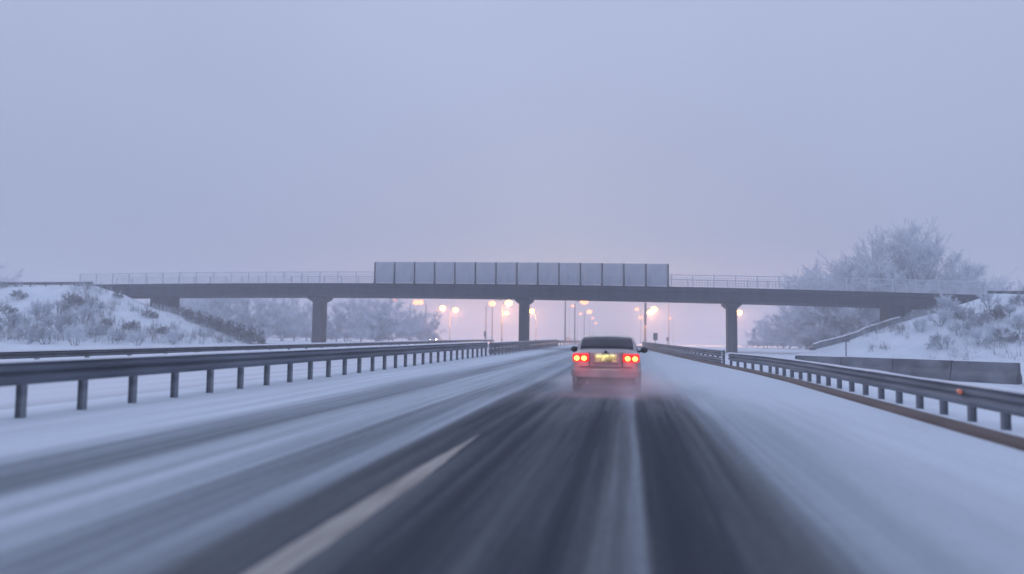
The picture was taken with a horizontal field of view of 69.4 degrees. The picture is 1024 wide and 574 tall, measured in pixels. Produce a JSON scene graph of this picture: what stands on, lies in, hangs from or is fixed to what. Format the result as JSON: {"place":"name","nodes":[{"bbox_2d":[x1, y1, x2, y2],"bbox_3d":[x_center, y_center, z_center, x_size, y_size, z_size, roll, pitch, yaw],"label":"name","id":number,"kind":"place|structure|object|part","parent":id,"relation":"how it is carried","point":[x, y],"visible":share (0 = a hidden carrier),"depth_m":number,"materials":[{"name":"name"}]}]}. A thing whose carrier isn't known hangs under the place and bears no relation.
{"place":"outdoors","nodes":[
{"label":"outdoors","id":0,"kind":"place"},
{"bbox_2d":[0,342,579,409],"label":"opposite road","id":1,"kind":"structure","parent":0,"point":[50,393],"depth_m":20.94,"materials":[{"name":"white snow"}]},
{"bbox_2d":[0,344,1023,573],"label":"road","id":2,"kind":"structure","parent":0,"point":[677,465],"depth_m":7.42,"materials":[{"name":"grey asphalt"}]},
{"bbox_2d":[244,434,479,573],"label":"lane line","id":3,"kind":"object","parent":2,"relation":"on","point":[289,558],"visible":1,"depth_m":5.60,"materials":[{"name":"paint"}]},
{"bbox_2d":[571,335,647,391],"bbox_3d":[2.686,2.068,20.569,2.180,1.478,4.781,0,-4,9],"label":"car","id":4,"kind":"object","parent":2,"relation":"on","point":[611,360],"visible":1,"depth_m":18.33,"materials":[{"name":"silver metal"}]},
{"bbox_3d":[2.471,1.450,19.225,1.352,0.313,0.590,0,-4,9],"label":"rear window","id":5,"kind":"part","parent":4,"relation":"part of","materials":[{"name":"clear glass"}]},
{"bbox_2d":[637,346,1023,450],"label":"kerb","id":6,"kind":"structure","parent":2,"relation":"on","point":[1003,439],"depth_m":14.14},
{"bbox_2d":[0,286,1023,437],"bbox_3d":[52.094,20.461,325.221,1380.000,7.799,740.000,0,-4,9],"label":"snow ground","id":7,"kind":"structure","parent":0,"point":[905,346],"depth_m":64.19,"materials":[{"name":"white snow"}]},
{"bbox_2d":[0,304,18,313],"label":"dark shrub","id":8,"kind":"object","parent":7,"relation":"on","point":[11,310],"visible":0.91,"depth_m":75.25,"materials":[{"name":"grey plant"}]},
{"bbox_2d":[0,311,21,328],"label":"half frosted shrub","id":9,"kind":"object","parent":7,"relation":"on","point":[14,318],"visible":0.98,"depth_m":71.64,"materials":[{"name":"grey plant"}]},
{"bbox_2d":[9,289,28,299],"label":"dark shrub","id":10,"kind":"object","parent":7,"relation":"on","point":[22,296],"visible":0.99,"depth_m":79.46,"materials":[{"name":"grey plant"}]},
{"bbox_2d":[0,258,42,286],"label":"frosted tree","id":11,"kind":"object","parent":7,"relation":"on","point":[6,279],"visible":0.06,"depth_m":130.09,"materials":[{"name":"white plant"}]},
{"bbox_2d":[13,322,39,339],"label":"half frosted shrub","id":12,"kind":"object","parent":7,"relation":"on","point":[20,331],"visible":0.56,"depth_m":69.30,"materials":[{"name":"grey plant"}]},
{"bbox_2d":[22,298,54,320],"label":"frosted shrub","id":13,"kind":"object","parent":7,"relation":"on","point":[47,307],"visible":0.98,"depth_m":73.32,"materials":[{"name":"white plant"}]},
{"bbox_2d":[22,324,58,344],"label":"half frosted shrub","id":14,"kind":"object","parent":7,"relation":"on","point":[43,333],"visible":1,"depth_m":66.75,"materials":[{"name":"grey plant"}]},
{"bbox_2d":[1,282,92,286],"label":"bank guardrail","id":15,"kind":"object","parent":7,"relation":"on","point":[41,283],"visible":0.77,"depth_m":84.99,"materials":[{"name":"metal"}]},
{"bbox_2d":[38,310,78,333],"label":"half frosted shrub","id":16,"kind":"object","parent":7,"relation":"on","point":[63,320],"visible":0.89,"depth_m":70.36,"materials":[{"name":"grey plant"}]},
{"bbox_2d":[51,297,73,312],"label":"half frosted shrub","id":17,"kind":"object","parent":7,"relation":"on","point":[64,303],"visible":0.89,"depth_m":75.33,"materials":[{"name":"grey plant"}]},
{"bbox_2d":[61,293,84,304],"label":"dark shrub","id":18,"kind":"object","parent":7,"relation":"on","point":[72,299],"visible":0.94,"depth_m":76.69,"materials":[{"name":"grey plant"}]},
{"bbox_2d":[62,322,88,345],"bbox_3d":[-37.742,4.137,64.000,2.770,2.347,2.087,-1,-4,28],"label":"frosted shrub","id":19,"kind":"object","parent":7,"relation":"on","point":[74,333],"visible":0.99,"depth_m":64.04,"materials":[{"name":"white plant"}]},
{"bbox_2d":[66,303,99,323],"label":"frosted shrub","id":20,"kind":"object","parent":7,"relation":"on","point":[84,310],"visible":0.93,"depth_m":72.65,"materials":[{"name":"white plant"}]},
{"bbox_2d":[84,297,105,309],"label":"half frosted shrub","id":21,"kind":"object","parent":7,"relation":"on","point":[90,303],"visible":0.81,"depth_m":75.48,"materials":[{"name":"grey plant"}]},
{"bbox_2d":[84,321,108,337],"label":"half frosted shrub","id":22,"kind":"object","parent":7,"relation":"on","point":[99,329],"visible":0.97,"depth_m":70.05,"materials":[{"name":"grey plant"}]},
{"bbox_2d":[101,318,112,325],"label":"dark shrub","id":23,"kind":"object","parent":7,"relation":"on","point":[103,321],"visible":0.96,"depth_m":72.44,"materials":[{"name":"grey plant"}]},
{"bbox_2d":[107,330,127,342],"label":"half frosted shrub","id":24,"kind":"object","parent":7,"relation":"on","point":[118,335],"visible":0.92,"depth_m":69.39,"materials":[{"name":"grey plant"}]},
{"bbox_2d":[112,291,123,298],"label":"dark shrub","id":25,"kind":"object","parent":7,"relation":"on","point":[118,294],"visible":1,"depth_m":79.11,"materials":[{"name":"grey plant"}]},
{"bbox_2d":[120,320,140,329],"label":"dark shrub","id":26,"kind":"object","parent":7,"relation":"on","point":[133,325],"visible":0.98,"depth_m":72.11,"materials":[{"name":"grey plant"}]},
{"bbox_2d":[124,329,150,345],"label":"frosted shrub","id":27,"kind":"object","parent":7,"relation":"on","point":[138,336],"visible":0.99,"depth_m":67.94,"materials":[{"name":"white plant"}]},
{"bbox_2d":[141,309,159,317],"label":"dark shrub","id":28,"kind":"object","parent":7,"relation":"on","point":[153,314],"visible":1,"depth_m":76.28,"materials":[{"name":"grey plant"}]},
{"bbox_2d":[156,325,170,334],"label":"dark shrub","id":29,"kind":"object","parent":7,"relation":"on","point":[161,330],"visible":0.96,"depth_m":72.39,"materials":[{"name":"grey plant"}]},
{"bbox_2d":[166,329,179,344],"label":"frosted shrub","id":30,"kind":"object","parent":7,"relation":"on","point":[171,334],"visible":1,"depth_m":71.06,"materials":[{"name":"white plant"}]},
{"bbox_2d":[170,305,194,315],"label":"dark shrub","id":31,"kind":"object","parent":7,"relation":"on","point":[180,308],"visible":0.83,"depth_m":79.61,"materials":[{"name":"grey plant"}]},
{"bbox_2d":[182,310,202,320],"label":"dark shrub","id":32,"kind":"object","parent":7,"relation":"on","point":[192,315],"visible":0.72,"depth_m":78.86,"materials":[{"name":"grey plant"}]},
{"bbox_2d":[179,298,233,336],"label":"frosted tree","id":33,"kind":"object","parent":7,"relation":"on","point":[182,302],"visible":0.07,"depth_m":118.08,"materials":[{"name":"white plant"}]},
{"bbox_2d":[195,314,219,325],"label":"dark shrub","id":34,"kind":"object","parent":7,"relation":"on","point":[209,320],"visible":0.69,"depth_m":78.50,"materials":[{"name":"grey plant"}]},
{"bbox_2d":[202,318,231,330],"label":"dark shrub","id":35,"kind":"object","parent":7,"relation":"on","point":[216,324],"visible":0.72,"depth_m":78.21,"materials":[{"name":"grey plant"}]},
{"bbox_2d":[183,298,268,339],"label":"frosted tree","id":36,"kind":"object","parent":7,"relation":"on","point":[212,306],"visible":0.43,"depth_m":118.64,"materials":[{"name":"white plant"}]},
{"bbox_2d":[212,320,242,334],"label":"dark shrub","id":37,"kind":"object","parent":7,"relation":"on","point":[230,326],"visible":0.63,"depth_m":78.00,"materials":[{"name":"grey plant"}]},
{"bbox_2d":[225,324,253,337],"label":"dark shrub","id":38,"kind":"object","parent":7,"relation":"on","point":[237,331],"visible":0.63,"depth_m":77.76,"materials":[{"name":"grey plant"}]},
{"bbox_2d":[0,342,487,417],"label":"guardrail","id":39,"kind":"object","parent":7,"relation":"on","point":[21,375],"visible":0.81,"depth_m":16.13,"materials":[{"name":"metal"}]},
{"bbox_2d":[0,339,493,358],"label":"guardrail","id":40,"kind":"object","parent":7,"relation":"on","point":[55,352],"visible":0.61,"depth_m":33.09,"materials":[{"name":"metal"}]},
{"bbox_2d":[236,328,264,342],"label":"dark shrub","id":41,"kind":"object","parent":7,"relation":"on","point":[246,336],"visible":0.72,"depth_m":77.53,"materials":[{"name":"grey plant"}]},
{"bbox_2d":[245,333,266,343],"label":"dark shrub","id":42,"kind":"object","parent":7,"relation":"on","point":[262,341],"visible":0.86,"depth_m":77.76,"materials":[{"name":"grey plant"}]},
{"bbox_2d":[230,298,311,340],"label":"frosted tree","id":43,"kind":"object","parent":7,"relation":"on","point":[273,311],"visible":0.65,"depth_m":121.74,"materials":[{"name":"white plant"}]},
{"bbox_2d":[263,298,338,340],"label":"frosted tree","id":44,"kind":"object","parent":7,"relation":"on","point":[303,332],"visible":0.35,"depth_m":130.84,"materials":[{"name":"white plant"}]},
{"bbox_2d":[310,298,381,341],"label":"frosted tree","id":45,"kind":"object","parent":7,"relation":"on","point":[340,318],"visible":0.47,"depth_m":131.90,"materials":[{"name":"white plant"}]},
{"bbox_2d":[342,298,423,341],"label":"frosted tree","id":46,"kind":"object","parent":7,"relation":"on","point":[383,321],"visible":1,"depth_m":122.00,"materials":[{"name":"white plant"}]},
{"bbox_2d":[409,300,417,339],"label":"street lamp","id":47,"kind":"object","parent":7,"relation":"on","point":[415,302],"visible":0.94,"depth_m":164.71,"materials":[{"name":"metal"}]},
{"bbox_2d":[395,306,446,340],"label":"frosted tree","id":48,"kind":"object","parent":7,"relation":"on","point":[426,334],"visible":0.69,"depth_m":131.05,"materials":[{"name":"white plant"}]},
{"bbox_2d":[417,300,425,322],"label":"street lamp","id":49,"kind":"object","parent":7,"relation":"on","point":[420,302],"visible":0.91,"depth_m":164.19,"materials":[{"name":"metal"}]},
{"bbox_2d":[449,308,457,339],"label":"street lamp","id":50,"kind":"object","parent":7,"relation":"on","point":[455,309],"visible":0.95,"depth_m":205.64,"materials":[{"name":"metal"}]},
{"bbox_2d":[485,301,495,338],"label":"street lamp","id":51,"kind":"object","parent":7,"relation":"on","point":[492,303],"visible":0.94,"depth_m":158.97,"materials":[{"name":"metal"}]},
{"bbox_2d":[492,300,501,338],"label":"lamp post","id":52,"kind":"object","parent":7,"relation":"on","point":[492,319],"visible":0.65,"depth_m":167.56,"materials":[{"name":"metal"}]},
{"bbox_2d":[501,300,511,341],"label":"street lamp","id":53,"kind":"object","parent":7,"relation":"on","point":[508,302],"visible":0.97,"depth_m":154.18,"materials":[{"name":"metal"}]},
{"bbox_2d":[0,280,1023,358],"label":"dry grass","id":54,"kind":"structure","parent":7,"relation":"on","point":[892,324],"depth_m":72.27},
{"bbox_2d":[488,339,557,354],"bbox_3d":[2.189,5.947,73.750,0.300,1.254,46.508,0,-4,9],"label":"guardrail","id":55,"kind":"object","parent":7,"relation":"on","point":[537,344],"visible":0.94,"depth_m":63.12,"materials":[{"name":"metal"}]},
{"bbox_2d":[74,271,1011,352],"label":"road bridge","id":56,"kind":"structure","parent":7,"relation":"on","point":[320,296],"depth_m":76.61,"materials":[{"name":"concrete"}]},
{"bbox_2d":[373,262,668,287],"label":"noise screen","id":57,"kind":"object","parent":56,"relation":"on","point":[580,274],"visible":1,"depth_m":75.95,"materials":[{"name":"metal"}]},
{"bbox_2d":[564,284,565,344],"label":"lamp post","id":58,"kind":"object","parent":7,"relation":"on","point":[565,323],"visible":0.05,"depth_m":129.91,"materials":[{"name":"metal"}]},
{"bbox_2d":[557,340,580,345],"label":"guardrail","id":59,"kind":"object","parent":7,"relation":"on","point":[567,341],"visible":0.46,"depth_m":114.97,"materials":[{"name":"metal"}]},
{"bbox_2d":[569,305,573,336],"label":"street lamp","id":60,"kind":"object","parent":7,"relation":"on","point":[569,319],"visible":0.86,"depth_m":309.70,"materials":[{"name":"metal"}]},
{"bbox_2d":[574,301,587,339],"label":"street lamp","id":61,"kind":"object","parent":7,"relation":"on","point":[584,302],"visible":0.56,"depth_m":141.99,"materials":[{"name":"metal"}]},
{"bbox_2d":[584,310,591,335],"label":"street lamp","id":62,"kind":"object","parent":7,"relation":"on","point":[589,311],"visible":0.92,"depth_m":202.26,"materials":[{"name":"metal"}]},
{"bbox_2d":[644,302,645,341],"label":"mast","id":63,"kind":"object","parent":7,"relation":"on","point":[645,319],"visible":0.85,"depth_m":147.37,"materials":[{"name":"metal"}]},
{"bbox_2d":[644,310,653,341],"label":"street lamp","id":64,"kind":"object","parent":7,"relation":"on","point":[649,312],"visible":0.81,"depth_m":176.72,"materials":[{"name":"metal"}]},
{"bbox_2d":[646,307,657,341],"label":"street lamp","id":65,"kind":"object","parent":7,"relation":"on","point":[654,309],"visible":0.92,"depth_m":164.80,"materials":[{"name":"metal"}]},
{"bbox_2d":[653,333,657,342],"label":"road sign","id":66,"kind":"object","parent":7,"relation":"on","point":[655,336],"visible":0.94,"depth_m":115.56,"materials":[{"name":"metal"}]},
{"bbox_2d":[668,303,668,344],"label":"lamp post","id":67,"kind":"object","parent":7,"relation":"on","point":[668,322],"visible":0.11,"depth_m":185.87,"materials":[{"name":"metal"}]},
{"bbox_2d":[642,341,724,363],"bbox_3d":[14.201,5.910,69.739,0.653,1.143,62.504,0,-4,6],"label":"guardrail","id":68,"kind":"object","parent":7,"relation":"on","point":[695,350],"visible":0.82,"depth_m":49.37,"materials":[{"name":"metal"}]},
{"bbox_2d":[742,315,793,348],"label":"frosted tree","id":69,"kind":"object","parent":7,"relation":"on","point":[764,322],"visible":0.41,"depth_m":123.80,"materials":[{"name":"white plant"}]},
{"bbox_2d":[751,305,830,348],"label":"frosted tree","id":70,"kind":"object","parent":7,"relation":"on","point":[794,333],"visible":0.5,"depth_m":111.71,"materials":[{"name":"white plant"}]},
{"bbox_2d":[776,251,847,341],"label":"frosted tree","id":71,"kind":"object","parent":7,"relation":"on","point":[793,313],"visible":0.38,"depth_m":106.33,"materials":[{"name":"white plant"}]},
{"bbox_2d":[797,307,873,342],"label":"frosted tree","id":72,"kind":"object","parent":7,"relation":"on","point":[826,331],"visible":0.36,"depth_m":104.67,"materials":[{"name":"white plant"}]},
{"bbox_2d":[843,339,848,355],"bbox_3d":[28.079,5.297,62.126,0.500,1.830,0.120,0,-4,9],"label":"marker post","id":73,"kind":"object","parent":7,"relation":"on","point":[845,340],"visible":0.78,"depth_m":62.12,"materials":[{"name":"metal"}]},
{"bbox_2d":[793,227,904,330],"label":"frosted tree","id":74,"kind":"object","parent":7,"relation":"on","point":[853,313],"visible":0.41,"depth_m":100.32,"materials":[{"name":"white plant"}]},
{"bbox_2d":[809,317,899,349],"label":"bank stair","id":75,"kind":"object","parent":7,"relation":"on","point":[827,342],"visible":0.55,"depth_m":68.00,"materials":[{"name":"concrete"}]},
{"bbox_2d":[728,352,1023,430],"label":"guardrail","id":76,"kind":"object","parent":7,"relation":"on","point":[1006,403],"visible":0.81,"depth_m":16.10,"materials":[{"name":"metal"}]},
{"bbox_2d":[956,389,963,394],"bbox_3d":[8.209,1.924,13.528,0.075,0.115,0.253,0,-4,9],"label":"reflector","id":77,"kind":"object","parent":76,"relation":"attached to","point":[959,391],"visible":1,"depth_m":13.49,"materials":[{"name":"plastic"}]},
{"bbox_2d":[830,308,932,337],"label":"frosted tree","id":78,"kind":"object","parent":7,"relation":"on","point":[869,314],"visible":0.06,"depth_m":99.13,"materials":[{"name":"white plant"}]},
{"bbox_2d":[794,355,1021,384],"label":"wall","id":79,"kind":"structure","parent":7,"relation":"on","point":[998,372],"depth_m":28.57,"materials":[{"name":"concrete"}]},
{"bbox_2d":[835,215,991,316],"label":"frosted tree","id":80,"kind":"object","parent":7,"relation":"on","point":[917,258],"visible":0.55,"depth_m":93.03,"materials":[{"name":"white plant"}]},
{"bbox_2d":[911,316,929,331],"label":"frosted shrub","id":81,"kind":"object","parent":7,"relation":"on","point":[917,324],"visible":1,"depth_m":63.49,"materials":[{"name":"white plant"}]},
{"bbox_2d":[921,343,941,358],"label":"frosted bush","id":82,"kind":"object","parent":7,"relation":"on","point":[930,356],"visible":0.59,"depth_m":37.06,"materials":[{"name":"white plant"}]},
{"bbox_2d":[924,331,956,348],"bbox_3d":[34.586,4.368,59.811,2.148,1.694,2.077,3,-4,-30],"label":"half frosted shrub","id":83,"kind":"object","parent":7,"relation":"on","point":[938,338],"visible":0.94,"depth_m":59.52,"materials":[{"name":"grey plant"}]},
{"bbox_2d":[926,306,955,326],"bbox_3d":[36.817,2.578,63.668,2.344,1.986,1.766,2,-4,-14],"label":"frosted shrub","id":84,"kind":"object","parent":7,"relation":"on","point":[942,314],"visible":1,"depth_m":63.48,"materials":[{"name":"white plant"}]},
{"bbox_2d":[935,292,959,310],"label":"frosted shrub","id":85,"kind":"object","parent":7,"relation":"on","point":[945,301],"visible":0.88,"depth_m":65.55,"materials":[{"name":"white plant"}]},
{"bbox_2d":[946,318,976,336],"bbox_3d":[37.432,3.378,61.133,2.327,1.835,2.250,2,-4,-20],"label":"half frosted shrub","id":86,"kind":"object","parent":7,"relation":"on","point":[957,327],"visible":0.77,"depth_m":61.06,"materials":[{"name":"grey plant"}]},
{"bbox_2d":[946,303,978,320],"bbox_3d":[38.804,2.142,63.869,2.250,1.835,2.327,3,-5,-36],"label":"half frosted shrub","id":87,"kind":"object","parent":7,"relation":"on","point":[956,308],"visible":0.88,"depth_m":63.57,"materials":[{"name":"grey plant"}]},
{"bbox_2d":[938,318,993,359],"bbox_3d":[19.145,2.677,31.326,1.987,2.840,1.930,0,-4,9],"label":"frosted bush","id":88,"kind":"object","parent":7,"relation":"on","point":[957,354],"visible":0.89,"depth_m":31.17,"materials":[{"name":"white plant"}]},
{"bbox_2d":[940,254,1014,294],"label":"frosted tree","id":89,"kind":"object","parent":7,"relation":"on","point":[984,285],"visible":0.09,"depth_m":95.38,"materials":[{"name":"white plant"}]},
{"bbox_2d":[963,309,994,326],"bbox_3d":[39.278,2.625,62.027,2.077,1.694,2.148,2,-4,-26],"label":"half frosted shrub","id":90,"kind":"object","parent":7,"relation":"on","point":[983,318],"visible":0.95,"depth_m":61.65,"materials":[{"name":"grey plant"}]},
{"bbox_2d":[964,326,995,344],"bbox_3d":[37.480,3.923,59.204,2.149,1.821,1.619,2,-4,-26],"label":"frosted shrub","id":91,"kind":"object","parent":7,"relation":"on","point":[977,333],"visible":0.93,"depth_m":59.06,"materials":[{"name":"white plant"}]},
{"bbox_2d":[977,291,1003,306],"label":"frosted shrub","id":92,"kind":"object","parent":7,"relation":"on","point":[984,298],"visible":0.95,"depth_m":65.15,"materials":[{"name":"white plant"}]},
{"bbox_2d":[983,307,1005,319],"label":"dark shrub","id":93,"kind":"object","parent":7,"relation":"on","point":[1001,313],"visible":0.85,"depth_m":62.71,"materials":[{"name":"grey plant"}]},
{"bbox_2d":[986,324,1011,340],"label":"frosted shrub","id":94,"kind":"object","parent":7,"relation":"on","point":[1002,334],"visible":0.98,"depth_m":59.15,"materials":[{"name":"white plant"}]},
{"bbox_2d":[992,300,1016,316],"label":"half frosted shrub","id":95,"kind":"object","parent":7,"relation":"on","point":[1007,309],"visible":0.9,"depth_m":63.18,"materials":[{"name":"grey plant"}]},
{"bbox_2d":[987,291,1022,293],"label":"bank guardrail","id":96,"kind":"object","parent":7,"relation":"on","point":[998,292],"visible":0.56,"depth_m":68.95,"materials":[{"name":"metal"}]},
{"bbox_2d":[988,267,1023,294],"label":"frosted tree","id":97,"kind":"object","parent":7,"relation":"on","point":[996,279],"visible":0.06,"depth_m":116.63,"materials":[{"name":"white plant"}]},
{"bbox_2d":[994,326,1018,341],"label":"dark shrub","id":98,"kind":"object","parent":7,"relation":"on","point":[1010,337],"visible":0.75,"depth_m":58.89,"materials":[{"name":"grey plant"}]},
{"bbox_2d":[1003,310,1023,329],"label":"frosted shrub","id":99,"kind":"object","parent":7,"relation":"on","point":[1018,318],"visible":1,"depth_m":60.75,"materials":[{"name":"white plant"}]},
{"bbox_2d":[1008,292,1023,305],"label":"half frosted shrub","id":100,"kind":"object","parent":7,"relation":"on","point":[1018,298],"visible":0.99,"depth_m":64.68,"materials":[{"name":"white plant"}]},
{"bbox_2d":[0,0,1023,340],"label":"sky","id":101,"kind":"structure","parent":0,"point":[742,138],"materials":[{"name":"grey"}]}
]}

